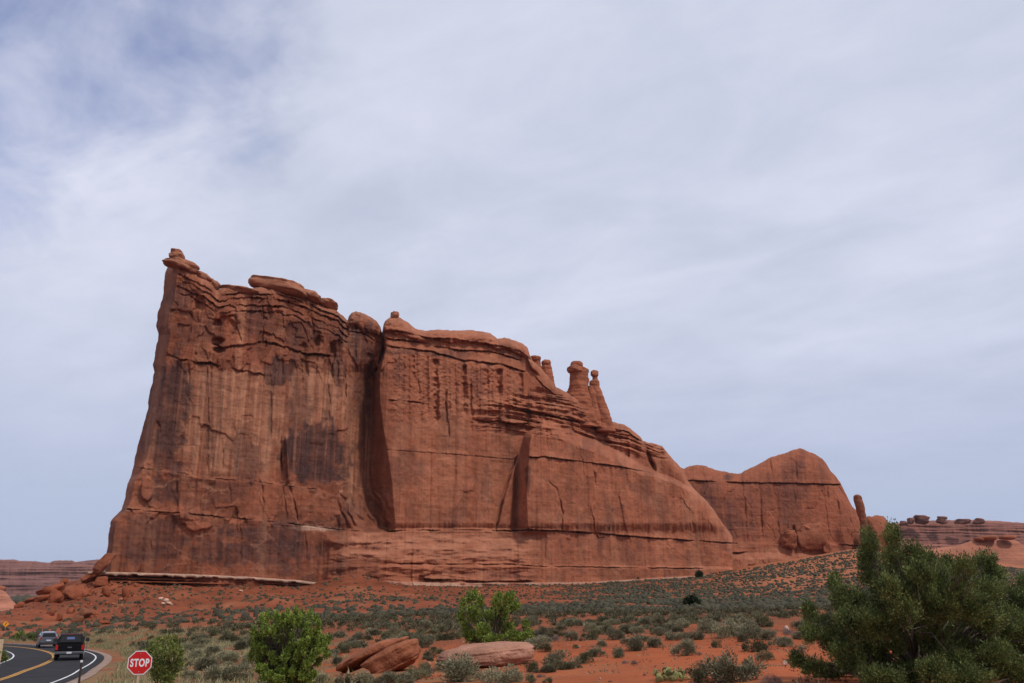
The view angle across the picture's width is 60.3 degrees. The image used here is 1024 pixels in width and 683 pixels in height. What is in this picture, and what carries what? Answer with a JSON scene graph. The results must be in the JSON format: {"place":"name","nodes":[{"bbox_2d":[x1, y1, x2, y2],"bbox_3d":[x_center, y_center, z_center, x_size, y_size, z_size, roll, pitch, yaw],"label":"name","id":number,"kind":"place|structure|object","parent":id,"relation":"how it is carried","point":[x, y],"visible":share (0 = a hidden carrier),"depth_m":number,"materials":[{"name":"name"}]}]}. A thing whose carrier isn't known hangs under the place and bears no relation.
{"place":"outdoors","nodes":[
{"label":"outdoors","id":0,"kind":"place"},
{"bbox_2d":[0,585,14,611],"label":"slickrock dome","id":1,"kind":"structure","parent":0,"point":[7,602],"depth_m":584.57,"materials":[{"name":"red stone"}]},
{"bbox_2d":[0,643,103,682],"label":"road","id":2,"kind":"structure","parent":0,"point":[62,666],"depth_m":59.12,"materials":[{"name":"asphalt"}]},
{"bbox_2d":[0,646,53,679],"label":"road marking","id":3,"kind":"object","parent":2,"relation":"on","point":[32,667],"visible":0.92,"depth_m":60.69,"materials":[{"name":"yellow paint"}]},
{"bbox_2d":[36,631,58,647],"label":"car","id":4,"kind":"object","parent":2,"relation":"on","point":[45,637],"visible":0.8,"depth_m":92.61,"materials":[{"name":"silver metal"}]},
{"bbox_2d":[53,633,89,659],"bbox_3d":[-33.482,23.083,66.896,2.520,1.885,5.540,7,-18,-23],"label":"pickup truck","id":5,"kind":"object","parent":2,"relation":"on","point":[68,644],"visible":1,"depth_m":64.86,"materials":[{"name":"black paint"}]},
{"bbox_2d":[0,559,105,596],"bbox_3d":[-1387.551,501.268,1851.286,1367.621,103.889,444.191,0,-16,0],"label":"mesa","id":6,"kind":"structure","parent":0,"point":[22,578],"depth_m":1767.47,"materials":[{"name":"stone"}]},
{"bbox_2d":[12,643,111,682],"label":"road shoulder","id":7,"kind":"object","parent":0,"point":[100,666],"visible":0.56,"depth_m":54.84},
{"bbox_2d":[0,549,1023,682],"bbox_3d":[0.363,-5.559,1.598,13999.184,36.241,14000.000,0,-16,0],"label":"ground","id":8,"kind":"structure","parent":0,"point":[631,673],"depth_m":173.51,"materials":[{"name":"soil"}]},
{"bbox_2d":[0,647,9,662],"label":"roadside bush","id":9,"kind":"object","parent":8,"relation":"on","point":[4,657],"visible":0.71,"depth_m":62.23,"materials":[{"name":"green plant"}]},
{"bbox_2d":[13,630,24,640],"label":"roadside bush","id":10,"kind":"object","parent":8,"relation":"on","point":[17,635],"visible":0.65,"depth_m":115.52,"materials":[{"name":"green plant"}]},
{"bbox_2d":[9,594,38,603],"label":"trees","id":11,"kind":"object","parent":8,"relation":"on","point":[16,599],"visible":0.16,"depth_m":792.10,"materials":[{"name":"plant"}]},
{"bbox_2d":[20,632,35,640],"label":"roadside bush","id":12,"kind":"object","parent":8,"relation":"on","point":[30,635],"visible":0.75,"depth_m":113.73,"materials":[{"name":"green plant"}]},
{"bbox_2d":[34,594,49,601],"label":"boulder","id":13,"kind":"object","parent":8,"relation":"on","point":[40,598],"visible":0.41,"depth_m":263.63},
{"bbox_2d":[35,581,65,594],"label":"boulder","id":14,"kind":"object","parent":8,"relation":"on","point":[60,586],"visible":0.56,"depth_m":278.19,"materials":[{"name":"stone"}]},
{"bbox_2d":[48,589,63,602],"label":"boulder","id":15,"kind":"object","parent":8,"relation":"on","point":[56,596],"visible":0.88,"depth_m":248.94,"materials":[{"name":"stone"}]},
{"bbox_2d":[71,615,83,622],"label":"boulder","id":16,"kind":"object","parent":8,"relation":"on","point":[76,618],"visible":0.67,"depth_m":198.01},
{"bbox_2d":[64,583,91,599],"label":"boulder","id":17,"kind":"object","parent":8,"relation":"on","point":[74,592],"visible":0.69,"depth_m":255.11,"materials":[{"name":"stone"}]},
{"bbox_2d":[76,608,92,617],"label":"boulder","id":18,"kind":"object","parent":8,"relation":"on","point":[86,612],"visible":0.81,"depth_m":207.22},
{"bbox_2d":[80,571,104,583],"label":"boulder","id":19,"kind":"object","parent":8,"relation":"on","point":[86,578],"visible":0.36,"depth_m":292.18,"materials":[{"name":"stone"}]},
{"bbox_2d":[93,576,107,586],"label":"boulder","id":20,"kind":"object","parent":8,"relation":"on","point":[101,581],"visible":0.85,"depth_m":275.10,"materials":[{"name":"stone"}]},
{"bbox_2d":[102,586,110,596],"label":"boulder","id":21,"kind":"object","parent":8,"relation":"on","point":[106,591],"visible":1,"depth_m":246.52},
{"bbox_2d":[121,586,130,597],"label":"boulder","id":22,"kind":"object","parent":8,"relation":"on","point":[125,591],"visible":0.85,"depth_m":246.45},
{"bbox_2d":[127,651,151,682],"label":"stop sign","id":23,"kind":"object","parent":8,"relation":"on","point":[139,663],"visible":1,"depth_m":29.94,"materials":[{"name":"metal"}]},
{"bbox_2d":[143,634,184,682],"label":"olive bush","id":24,"kind":"object","parent":8,"relation":"on","point":[164,671],"visible":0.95,"depth_m":30.92,"materials":[{"name":"green plant"}]},
{"bbox_2d":[3,625,356,682],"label":"grass","id":25,"kind":"structure","parent":8,"relation":"on","point":[125,652],"depth_m":61.61,"materials":[{"name":"plant"}]},
{"bbox_2d":[181,670,199,679],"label":"sagebrush","id":26,"kind":"object","parent":8,"relation":"on","point":[192,674],"visible":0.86,"depth_m":38.26,"materials":[{"name":"green plant"}]},
{"bbox_2d":[188,648,203,659],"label":"sagebrush","id":27,"kind":"object","parent":8,"relation":"on","point":[200,652],"visible":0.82,"depth_m":52.31,"materials":[{"name":"green plant"}]},
{"bbox_2d":[192,638,208,644],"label":"sagebrush","id":28,"kind":"object","parent":8,"relation":"on","point":[202,641],"visible":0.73,"depth_m":69.14,"materials":[{"name":"green plant"}]},
{"bbox_2d":[189,656,220,670],"bbox_3d":[-15.347,16.157,44.169,1.597,0.773,1.088,-1,-16,3],"label":"sagebrush","id":29,"kind":"object","parent":8,"relation":"on","point":[211,659],"visible":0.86,"depth_m":44.11,"materials":[{"name":"green plant"}]},
{"bbox_2d":[198,657,213,669],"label":"sagebrush","id":30,"kind":"object","parent":8,"relation":"on","point":[206,664],"visible":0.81,"depth_m":43.88,"materials":[{"name":"green plant"}]},
{"bbox_2d":[203,645,220,653],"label":"sagebrush","id":31,"kind":"object","parent":8,"relation":"on","point":[212,648],"visible":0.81,"depth_m":57.18,"materials":[{"name":"green plant"}]},
{"bbox_2d":[202,664,235,682],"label":"sagebrush","id":32,"kind":"object","parent":8,"relation":"on","point":[215,672],"visible":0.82,"depth_m":35.06,"materials":[{"name":"green plant"}]},
{"bbox_2d":[217,631,231,642],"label":"dark shrub","id":33,"kind":"object","parent":8,"relation":"on","point":[225,635],"visible":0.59,"depth_m":70.67,"materials":[{"name":"green plant"}]},
{"bbox_2d":[214,650,241,662],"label":"sagebrush","id":34,"kind":"object","parent":8,"relation":"on","point":[233,657],"visible":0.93,"depth_m":46.87,"materials":[{"name":"green plant"}]},
{"bbox_2d":[228,633,242,642],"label":"dark shrub","id":35,"kind":"object","parent":8,"relation":"on","point":[233,638],"visible":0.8,"depth_m":67.71,"materials":[{"name":"green plant"}]},
{"bbox_2d":[221,662,258,680],"bbox_3d":[-10.933,13.309,35.556,1.860,0.773,1.631,-9,-18,28],"label":"sagebrush","id":36,"kind":"object","parent":8,"relation":"on","point":[235,671],"visible":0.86,"depth_m":35.44,"materials":[{"name":"green plant"}]},
{"bbox_2d":[246,604,331,682],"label":"young tree","id":37,"kind":"object","parent":8,"relation":"on","point":[291,661],"visible":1,"depth_m":23.68,"materials":[{"name":"green plant"}]},
{"bbox_2d":[314,670,330,682],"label":"sagebrush","id":38,"kind":"object","parent":8,"relation":"on","point":[321,677],"visible":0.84,"depth_m":26.94,"materials":[{"name":"green plant"}]},
{"bbox_2d":[331,657,342,665],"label":"sagebrush","id":39,"kind":"object","parent":8,"relation":"on","point":[335,660],"visible":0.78,"depth_m":38.87,"materials":[{"name":"green plant"}]},
{"bbox_2d":[334,642,352,652],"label":"dark shrub","id":40,"kind":"object","parent":8,"relation":"on","point":[346,648],"visible":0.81,"depth_m":48.13,"materials":[{"name":"green plant"}]},
{"bbox_2d":[335,674,354,682],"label":"sagebrush","id":41,"kind":"object","parent":8,"relation":"on","point":[340,679],"visible":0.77,"depth_m":25.68,"materials":[{"name":"green plant"}]},
{"bbox_2d":[350,670,374,682],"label":"sagebrush","id":42,"kind":"object","parent":8,"relation":"on","point":[362,678],"visible":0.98,"depth_m":24.98,"materials":[{"name":"green plant"}]},
{"bbox_2d":[336,636,421,673],"bbox_3d":[-4.689,11.144,31.160,2.992,1.391,1.877,0,-16,0],"label":"split boulder","id":43,"kind":"object","parent":8,"relation":"on","point":[395,654],"visible":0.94,"depth_m":30.55,"materials":[{"name":"stone"}]},
{"bbox_2d":[371,670,396,682],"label":"sagebrush","id":44,"kind":"object","parent":8,"relation":"on","point":[386,676],"visible":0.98,"depth_m":23.47,"materials":[{"name":"green plant"}]},
{"bbox_2d":[390,672,415,682],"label":"sagebrush","id":45,"kind":"object","parent":8,"relation":"on","point":[403,677],"visible":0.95,"depth_m":23.44,"materials":[{"name":"green plant"}]},
{"bbox_2d":[88,248,732,587],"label":"sandstone butte","id":46,"kind":"object","parent":8,"relation":"on","point":[293,433],"visible":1,"depth_m":358.95,"materials":[{"name":"stone"}]},
{"bbox_2d":[92,553,116,574],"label":"leaning slab","id":47,"kind":"structure","parent":46,"relation":"on","point":[102,564],"depth_m":281.74,"materials":[{"name":"red stone"}]},
{"bbox_2d":[405,663,432,677],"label":"dark shrub","id":48,"kind":"object","parent":8,"relation":"on","point":[419,673],"visible":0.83,"depth_m":25.57,"materials":[{"name":"green plant"}]},
{"bbox_2d":[407,632,433,647],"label":"sagebrush","id":49,"kind":"object","parent":8,"relation":"on","point":[423,643],"visible":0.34,"depth_m":47.37,"materials":[{"name":"green plant"}]},
{"bbox_2d":[20,603,840,661],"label":"scrub","id":50,"kind":"object","parent":8,"relation":"on","point":[626,616],"visible":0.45,"depth_m":94.21,"materials":[{"name":"green plant"}]},
{"bbox_2d":[448,630,461,639],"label":"dark shrub","id":51,"kind":"object","parent":8,"relation":"on","point":[451,635],"visible":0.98,"depth_m":53.20,"materials":[{"name":"green plant"}]},
{"bbox_2d":[433,649,481,682],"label":"sagebrush","id":52,"kind":"object","parent":8,"relation":"on","point":[460,669],"visible":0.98,"depth_m":22.53,"materials":[{"name":"green plant"}]},
{"bbox_2d":[108,629,853,682],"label":"pebbles","id":53,"kind":"object","parent":8,"relation":"on","point":[806,680],"visible":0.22,"depth_m":32.37,"materials":[{"name":"stone"}]},
{"bbox_2d":[436,641,534,667],"bbox_3d":[-0.876,10.316,28.927,3.226,0.817,2.699,-4,-16,-6],"label":"flat boulder","id":54,"kind":"object","parent":8,"relation":"on","point":[497,654],"visible":0.73,"depth_m":27.92,"materials":[{"name":"stone"}]},
{"bbox_2d":[455,587,533,643],"bbox_3d":[-0.716,12.336,39.135,2.720,2.874,3.477,13,-21,-38],"label":"branching tree","id":55,"kind":"object","parent":8,"relation":"on","point":[471,634],"visible":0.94,"depth_m":39.05,"materials":[{"name":"green plant"}]},
{"bbox_2d":[475,662,523,682],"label":"sagebrush","id":56,"kind":"object","parent":8,"relation":"on","point":[511,675],"visible":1,"depth_m":21.12,"materials":[{"name":"green plant"}]},
{"bbox_2d":[0,550,1023,639],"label":"scrub","id":57,"kind":"object","parent":8,"relation":"on","point":[715,602],"visible":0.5,"depth_m":235.43,"materials":[{"name":"plant"}]},
{"bbox_2d":[524,672,536,682],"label":"dark shrub","id":58,"kind":"object","parent":8,"relation":"on","point":[529,677],"visible":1,"depth_m":20.89,"materials":[{"name":"green plant"}]},
{"bbox_2d":[523,660,539,671],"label":"dark shrub","id":59,"kind":"object","parent":8,"relation":"on","point":[531,667],"visible":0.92,"depth_m":25.02,"materials":[{"name":"green plant"}]},
{"bbox_2d":[525,635,553,649],"bbox_3d":[1.057,12.775,37.387,1.351,0.660,1.144,4,-17,-14],"label":"sagebrush","id":60,"kind":"object","parent":8,"relation":"on","point":[533,642],"visible":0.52,"depth_m":37.42,"materials":[{"name":"green plant"}]},
{"bbox_2d":[533,626,548,637],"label":"sagebrush","id":61,"kind":"object","parent":8,"relation":"on","point":[542,630],"visible":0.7,"depth_m":53.95,"materials":[{"name":"green plant"}]},
{"bbox_2d":[537,640,551,651],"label":"dark shrub","id":62,"kind":"object","parent":8,"relation":"on","point":[547,647],"visible":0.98,"depth_m":35.38,"materials":[{"name":"green plant"}]},
{"bbox_2d":[540,664,556,672],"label":"sagebrush","id":63,"kind":"object","parent":8,"relation":"on","point":[543,669],"visible":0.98,"depth_m":24.41,"materials":[{"name":"green plant"}]},
{"bbox_2d":[540,649,584,669],"bbox_3d":[1.419,9.344,25.854,1.221,0.672,1.262,-7,-18,23],"label":"sagebrush","id":64,"kind":"object","parent":8,"relation":"on","point":[559,655],"visible":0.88,"depth_m":25.80,"materials":[{"name":"green plant"}]},
{"bbox_2d":[145,618,995,682],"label":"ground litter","id":65,"kind":"object","parent":8,"relation":"on","point":[627,661],"visible":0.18,"depth_m":30.20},
{"bbox_2d":[562,627,578,640],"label":"sagebrush","id":66,"kind":"object","parent":8,"relation":"on","point":[573,635],"visible":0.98,"depth_m":48.15,"materials":[{"name":"green plant"}]},
{"bbox_2d":[571,618,582,625],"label":"sagebrush","id":67,"kind":"object","parent":8,"relation":"on","point":[576,622],"visible":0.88,"depth_m":71.70,"materials":[{"name":"green plant"}]},
{"bbox_2d":[575,651,593,662],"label":"dark shrub","id":68,"kind":"object","parent":8,"relation":"on","point":[585,658],"visible":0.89,"depth_m":27.24,"materials":[{"name":"green plant"}]},
{"bbox_2d":[582,621,596,631],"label":"sagebrush","id":69,"kind":"object","parent":8,"relation":"on","point":[585,628],"visible":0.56,"depth_m":59.52,"materials":[{"name":"green plant"}]},
{"bbox_2d":[585,625,603,639],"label":"dark shrub","id":70,"kind":"object","parent":8,"relation":"on","point":[593,634],"visible":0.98,"depth_m":44.34,"materials":[{"name":"green plant"}]},
{"bbox_2d":[586,645,608,656],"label":"sagebrush","id":71,"kind":"object","parent":8,"relation":"on","point":[594,651],"visible":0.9,"depth_m":30.15,"materials":[{"name":"green plant"}]},
{"bbox_2d":[606,626,624,639],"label":"sagebrush","id":72,"kind":"object","parent":8,"relation":"on","point":[616,634],"visible":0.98,"depth_m":43.20,"materials":[{"name":"green plant"}]},
{"bbox_2d":[611,647,624,657],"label":"sagebrush","id":73,"kind":"object","parent":8,"relation":"on","point":[619,653],"visible":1,"depth_m":28.71,"materials":[{"name":"green plant"}]},
{"bbox_2d":[618,622,637,633],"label":"sagebrush","id":74,"kind":"object","parent":8,"relation":"on","point":[625,628],"visible":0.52,"depth_m":54.68,"materials":[{"name":"green plant"}]},
{"bbox_2d":[619,633,647,650],"bbox_3d":[4.594,11.490,33.680,0.965,0.761,1.379,4,-17,-15],"label":"sagebrush","id":75,"kind":"object","parent":8,"relation":"on","point":[635,643],"visible":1,"depth_m":33.47,"materials":[{"name":"green plant"}]},
{"bbox_2d":[629,625,645,633],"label":"sagebrush","id":76,"kind":"object","parent":8,"relation":"on","point":[639,629],"visible":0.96,"depth_m":52.96,"materials":[{"name":"green plant"}]},
{"bbox_2d":[635,615,651,626],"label":"sagebrush","id":77,"kind":"object","parent":8,"relation":"on","point":[645,620],"visible":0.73,"depth_m":62.41,"materials":[{"name":"green plant"}]},
{"bbox_2d":[646,635,664,647],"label":"sagebrush","id":78,"kind":"object","parent":8,"relation":"on","point":[651,642],"visible":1,"depth_m":34.42,"materials":[{"name":"green plant"}]},
{"bbox_2d":[650,613,664,624],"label":"sagebrush","id":79,"kind":"object","parent":8,"relation":"on","point":[655,617],"visible":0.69,"depth_m":64.21,"materials":[{"name":"green plant"}]},
{"bbox_2d":[650,626,667,635],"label":"sagebrush","id":80,"kind":"object","parent":8,"relation":"on","point":[659,631],"visible":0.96,"depth_m":47.88,"materials":[{"name":"green plant"}]},
{"bbox_2d":[653,666,689,682],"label":"prickly pear","id":81,"kind":"object","parent":8,"relation":"on","point":[672,676],"visible":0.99,"depth_m":18.86,"materials":[{"name":"plant"}]},
{"bbox_2d":[665,630,685,640],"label":"sagebrush","id":82,"kind":"object","parent":8,"relation":"on","point":[670,635],"visible":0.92,"depth_m":42.12,"materials":[{"name":"green plant"}]},
{"bbox_2d":[668,617,690,627],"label":"sagebrush","id":83,"kind":"object","parent":8,"relation":"on","point":[684,623],"visible":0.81,"depth_m":60.75,"materials":[{"name":"green plant"}]},
{"bbox_2d":[670,637,695,655],"bbox_3d":[5.528,9.863,28.475,1.042,0.663,0.792,-12,-20,36],"label":"sagebrush","id":84,"kind":"object","parent":8,"relation":"on","point":[687,650],"visible":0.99,"depth_m":28.27,"materials":[{"name":"green plant"}]},
{"bbox_2d":[683,593,700,604],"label":"distant juniper","id":85,"kind":"object","parent":8,"relation":"on","point":[689,599],"visible":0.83,"depth_m":152.43,"materials":[{"name":"green plant"}]},
{"bbox_2d":[682,630,704,639],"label":"sagebrush","id":86,"kind":"object","parent":8,"relation":"on","point":[696,635],"visible":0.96,"depth_m":41.96,"materials":[{"name":"green plant"}]},
{"bbox_2d":[684,661,707,682],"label":"dark shrub","id":87,"kind":"object","parent":8,"relation":"on","point":[698,675],"visible":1,"depth_m":18.04,"materials":[{"name":"green plant"}]},
{"bbox_2d":[696,617,719,632],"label":"sagebrush","id":88,"kind":"object","parent":8,"relation":"on","point":[705,627],"visible":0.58,"depth_m":51.00,"materials":[{"name":"green plant"}]},
{"bbox_2d":[711,638,721,647],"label":"dark shrub","id":89,"kind":"object","parent":8,"relation":"on","point":[714,644],"visible":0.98,"depth_m":33.15,"materials":[{"name":"green plant"}]},
{"bbox_2d":[709,617,748,637],"bbox_3d":[10.479,13.736,42.179,2.111,1.118,1.727,3,-16,-11],"label":"sagebrush","id":90,"kind":"object","parent":8,"relation":"on","point":[725,630],"visible":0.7,"depth_m":42.20,"materials":[{"name":"green plant"}]},
{"bbox_2d":[698,649,768,682],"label":"sagebrush","id":91,"kind":"object","parent":8,"relation":"on","point":[719,670],"visible":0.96,"depth_m":18.04,"materials":[{"name":"green plant"}]},
{"bbox_2d":[736,634,749,641],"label":"sagebrush","id":92,"kind":"object","parent":8,"relation":"on","point":[741,637],"visible":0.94,"depth_m":36.83,"materials":[{"name":"green plant"}]},
{"bbox_2d":[737,616,757,627],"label":"sagebrush","id":93,"kind":"object","parent":8,"relation":"on","point":[743,620],"visible":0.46,"depth_m":52.14,"materials":[{"name":"green plant"}]},
{"bbox_2d":[735,624,763,638],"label":"sagebrush","id":94,"kind":"object","parent":8,"relation":"on","point":[749,630],"visible":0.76,"depth_m":40.80,"materials":[{"name":"green plant"}]},
{"bbox_2d":[741,634,771,651],"bbox_3d":[8.236,10.224,29.878,0.957,0.641,1.074,-13,-20,37],"label":"dark shrub","id":95,"kind":"object","parent":8,"relation":"on","point":[757,645],"visible":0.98,"depth_m":29.69,"materials":[{"name":"green plant"}]},
{"bbox_2d":[753,614,774,626],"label":"dark shrub","id":96,"kind":"object","parent":8,"relation":"on","point":[763,620],"visible":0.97,"depth_m":57.97,"materials":[{"name":"green plant"}]},
{"bbox_2d":[756,650,775,659],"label":"dark shrub","id":97,"kind":"object","parent":8,"relation":"on","point":[762,654],"visible":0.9,"depth_m":26.13,"materials":[{"name":"green plant"}]},
{"bbox_2d":[758,627,776,639],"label":"sagebrush","id":98,"kind":"object","parent":8,"relation":"on","point":[766,634],"visible":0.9,"depth_m":37.34,"materials":[{"name":"green plant"}]},
{"bbox_2d":[681,448,860,567],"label":"sandstone fin","id":99,"kind":"object","parent":8,"relation":"on","point":[793,504],"visible":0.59,"depth_m":508.70,"materials":[{"name":"stone"}]},
{"bbox_2d":[759,673,783,682],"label":"dead shrub","id":100,"kind":"object","parent":8,"relation":"on","point":[771,679],"visible":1,"depth_m":17.40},
{"bbox_2d":[774,636,795,646],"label":"sagebrush","id":101,"kind":"object","parent":8,"relation":"on","point":[786,641],"visible":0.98,"depth_m":32.18,"materials":[{"name":"green plant"}]},
{"bbox_2d":[866,515,888,549],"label":"rock dome","id":102,"kind":"object","parent":8,"relation":"on","point":[875,520],"visible":0.13,"depth_m":504.71,"materials":[{"name":"red stone"}]},
{"bbox_2d":[781,516,1023,682],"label":"juniper","id":103,"kind":"object","parent":8,"relation":"on","point":[940,623],"visible":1,"depth_m":16.59,"materials":[{"name":"green plant"}]},
{"bbox_2d":[0,0,1023,562],"label":"sky","id":104,"kind":"structure","parent":0,"point":[766,229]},
{"bbox_2d":[853,494,866,539],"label":"rock spire","id":105,"kind":"object","parent":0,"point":[859,506],"visible":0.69,"depth_m":503.52,"materials":[{"name":"red stone"}]},
{"bbox_2d":[890,515,1023,550],"bbox_3d":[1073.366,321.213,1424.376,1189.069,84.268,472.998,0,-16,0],"label":"mesa","id":106,"kind":"structure","parent":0,"point":[941,531],"depth_m":1254.04,"materials":[{"name":"stone"}]},
{"bbox_2d":[925,535,1023,565],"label":"slickrock dome","id":107,"kind":"structure","parent":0,"point":[1008,549],"depth_m":634.65,"materials":[{"name":"red stone"}]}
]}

